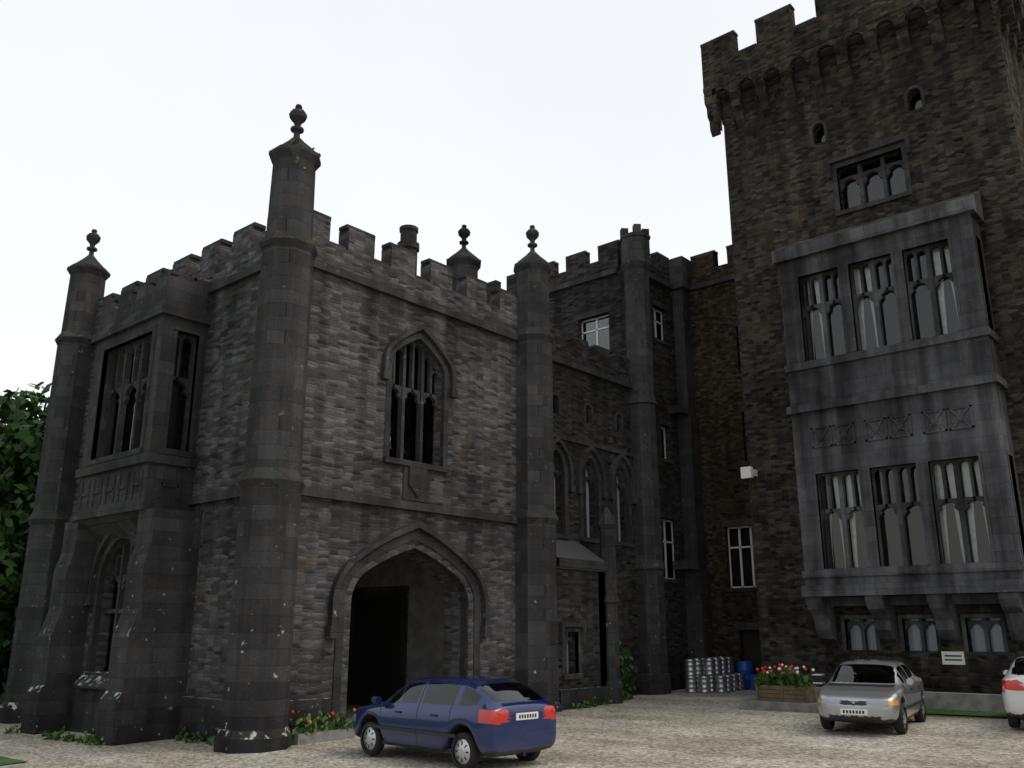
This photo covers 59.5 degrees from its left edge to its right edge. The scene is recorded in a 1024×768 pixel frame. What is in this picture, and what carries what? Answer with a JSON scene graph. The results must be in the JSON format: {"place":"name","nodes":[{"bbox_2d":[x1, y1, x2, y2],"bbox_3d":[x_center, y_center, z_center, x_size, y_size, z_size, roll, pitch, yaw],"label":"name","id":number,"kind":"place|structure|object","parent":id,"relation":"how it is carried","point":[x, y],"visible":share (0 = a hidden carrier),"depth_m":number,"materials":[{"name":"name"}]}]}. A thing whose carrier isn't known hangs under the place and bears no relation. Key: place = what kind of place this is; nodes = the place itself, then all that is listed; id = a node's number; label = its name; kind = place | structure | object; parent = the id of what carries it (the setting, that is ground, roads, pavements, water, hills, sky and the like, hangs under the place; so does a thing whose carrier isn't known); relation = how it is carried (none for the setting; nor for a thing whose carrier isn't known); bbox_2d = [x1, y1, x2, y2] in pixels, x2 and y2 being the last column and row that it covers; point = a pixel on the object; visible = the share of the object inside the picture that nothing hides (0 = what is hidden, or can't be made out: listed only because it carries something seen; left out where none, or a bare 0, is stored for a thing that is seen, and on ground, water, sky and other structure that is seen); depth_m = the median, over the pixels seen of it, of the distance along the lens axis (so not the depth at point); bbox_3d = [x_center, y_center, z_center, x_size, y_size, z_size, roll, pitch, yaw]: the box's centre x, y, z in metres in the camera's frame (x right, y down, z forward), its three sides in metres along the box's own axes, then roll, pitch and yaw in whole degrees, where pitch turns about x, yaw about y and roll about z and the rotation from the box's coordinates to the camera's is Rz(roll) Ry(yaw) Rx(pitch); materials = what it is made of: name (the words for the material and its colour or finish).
{"place":"outdoors","nodes":[
{"label":"outdoors","id":0,"kind":"place"},
{"bbox_2d":[72,213,626,727],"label":"castle rubble walls","id":1,"kind":"structure","parent":0,"point":[356,329],"depth_m":22.35,"materials":[{"name":"grey stone"}]},
{"bbox_2d":[0,0,815,424],"label":"sky","id":2,"kind":"structure","parent":0,"point":[151,126],"materials":[{"name":"white"}]},
{"bbox_2d":[0,689,1023,767],"bbox_3d":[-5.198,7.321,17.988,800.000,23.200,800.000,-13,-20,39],"label":"gravel ground","id":3,"kind":"structure","parent":0,"point":[680,728],"depth_m":17.34,"materials":[{"name":"beige gravel"}]},
{"bbox_2d":[0,756,27,764],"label":"lawn grass","id":4,"kind":"structure","parent":3,"relation":"on","point":[5,760],"depth_m":16.83,"materials":[{"name":"green plant"}]},
{"bbox_2d":[0,500,30,705],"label":"bush foliage","id":5,"kind":"object","parent":3,"relation":"on","point":[12,562],"visible":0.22,"depth_m":26.88,"materials":[{"name":"green plant"}]},
{"bbox_2d":[0,383,39,547],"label":"tree","id":6,"kind":"object","parent":3,"relation":"on","point":[27,397],"visible":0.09,"depth_m":32.30,"materials":[{"name":"green plant"}]},
{"bbox_2d":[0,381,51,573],"bbox_3d":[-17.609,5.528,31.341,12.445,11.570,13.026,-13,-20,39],"label":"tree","id":7,"kind":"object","parent":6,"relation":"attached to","point":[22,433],"depth_m":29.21,"materials":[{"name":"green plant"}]},
{"bbox_2d":[354,554,443,683],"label":"archway interior wall","id":8,"kind":"structure","parent":3,"relation":"on","point":[425,644],"depth_m":26.55,"materials":[{"name":"stone"}]},
{"bbox_2d":[4,136,812,745],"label":"plants","id":9,"kind":"object","parent":3,"relation":"on","point":[786,678],"visible":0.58,"depth_m":21.02,"materials":[{"name":"green plant"}]},
{"bbox_2d":[290,708,355,724],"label":"orange flowers","id":10,"kind":"object","parent":9,"relation":"on","point":[310,721],"visible":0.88,"depth_m":18.86,"materials":[{"name":"orange plant"}]},
{"bbox_2d":[291,663,814,715],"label":"flowers","id":11,"kind":"object","parent":9,"relation":"attached to","point":[757,669],"depth_m":23.60,"materials":[{"name":"red plant"}]},
{"bbox_2d":[352,675,555,767],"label":"blue hatchback car","id":12,"kind":"object","parent":3,"relation":"on","point":[466,721],"visible":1,"depth_m":15.22,"materials":[{"name":"paint"}]},
{"bbox_2d":[0,4,924,753],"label":"castle ashlar dressings","id":13,"kind":"structure","parent":3,"relation":"on","point":[140,496],"depth_m":22.89,"materials":[{"name":"grey stone"}]},
{"bbox_2d":[105,142,944,670],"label":"window panes","id":14,"kind":"structure","parent":13,"relation":"attached to","point":[409,428],"depth_m":23.66,"materials":[{"name":"black glass"}]},
{"bbox_2d":[582,308,755,587],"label":"white window frames","id":15,"kind":"structure","parent":13,"relation":"attached to","point":[740,546],"depth_m":32.78,"materials":[{"name":"white paint"}]},
{"bbox_2d":[554,469,1003,672],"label":"windows","id":16,"kind":"structure","parent":13,"relation":"attached to","point":[978,638],"depth_m":24.52,"materials":[{"name":"black glass"}]},
{"bbox_2d":[807,245,990,567],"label":"window curtains","id":17,"kind":"object","parent":13,"relation":"attached to","point":[949,466],"depth_m":25.10,"materials":[{"name":"fabric"}]},
{"bbox_2d":[292,687,1006,744],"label":"kerb stones","id":18,"kind":"object","parent":3,"relation":"on","point":[966,701],"visible":0.4,"depth_m":20.97,"materials":[{"name":"grey stone"}]},
{"bbox_2d":[684,657,745,692],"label":"beer kegs","id":19,"kind":"object","parent":3,"relation":"on","point":[712,674],"visible":1,"depth_m":29.83,"materials":[{"name":"metal"}]},
{"bbox_2d":[734,661,756,689],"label":"blue barrels","id":20,"kind":"object","parent":3,"relation":"on","point":[746,668],"visible":0.3,"depth_m":30.80,"materials":[{"name":"blue plastic"}]},
{"bbox_2d":[701,0,1023,694],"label":"tower walls","id":21,"kind":"structure","parent":3,"relation":"on","point":[960,63],"depth_m":27.66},
{"bbox_2d":[740,466,757,478],"bbox_3d":[7.452,2.802,28.071,0.340,0.350,0.550,-13,-20,39],"label":"lamp","id":22,"kind":"object","parent":21,"relation":"attached to","point":[747,472],"visible":1,"depth_m":27.89,"materials":[{"name":"white"}]},
{"bbox_2d":[771,191,1023,651],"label":"bay window","id":23,"kind":"structure","parent":21,"relation":"attached to","point":[910,402],"depth_m":24.70,"materials":[{"name":"grey stone"}]},
{"bbox_2d":[941,651,964,664],"bbox_3d":[11.582,7.194,23.519,0.550,0.330,0.030,-13,-20,39],"label":"sign","id":24,"kind":"object","parent":21,"relation":"attached to","point":[943,653],"visible":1,"depth_m":23.50,"materials":[{"name":"white metal"}]},
{"bbox_2d":[944,655,961,660],"bbox_3d":[11.574,7.185,23.505,0.420,0.140,0.004,-13,-20,39],"label":"plate text","id":25,"kind":"object","parent":24,"relation":"attached to","point":[953,656],"visible":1,"depth_m":23.50,"materials":[{"name":"black"}]},
{"bbox_2d":[812,659,925,733],"bbox_3d":[7.902,6.784,19.680,2.031,1.385,4.148,-9,-18,30],"label":"silver saloon car","id":26,"kind":"object","parent":3,"relation":"on","point":[874,691],"visible":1,"depth_m":18.53,"materials":[{"name":"paint"}]},
{"bbox_2d":[925,708,1006,716],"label":"grass strip","id":27,"kind":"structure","parent":3,"relation":"on","point":[962,712],"depth_m":21.55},
{"bbox_2d":[1001,656,1023,727],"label":"white hatchback car","id":28,"kind":"object","parent":3,"relation":"on","point":[1012,685],"visible":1,"depth_m":18.09,"materials":[{"name":"paint"}]},
{"bbox_2d":[102,98,992,705],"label":"castle interiors","id":29,"kind":"object","parent":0,"point":[376,646],"visible":0.2,"depth_m":26.39,"materials":[{"name":"black"}]},
{"bbox_2d":[487,242,688,694],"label":"dark castle walls","id":30,"kind":"structure","parent":0,"point":[580,596],"depth_m":31.08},
{"bbox_2d":[689,246,758,671],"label":"brick wall","id":31,"kind":"structure","parent":0,"point":[717,382],"depth_m":33.75,"materials":[{"name":"brown brick"}]},
{"bbox_2d":[556,0,957,571],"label":"castle roofs","id":32,"kind":"structure","parent":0,"point":[570,549],"depth_m":27.59,"materials":[{"name":"grey stone"}]},
{"bbox_2d":[755,684,815,702],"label":"planter boxes","id":33,"kind":"object","parent":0,"point":[779,693],"visible":0.89,"depth_m":23.29,"materials":[{"name":"brown wood"}]}
]}

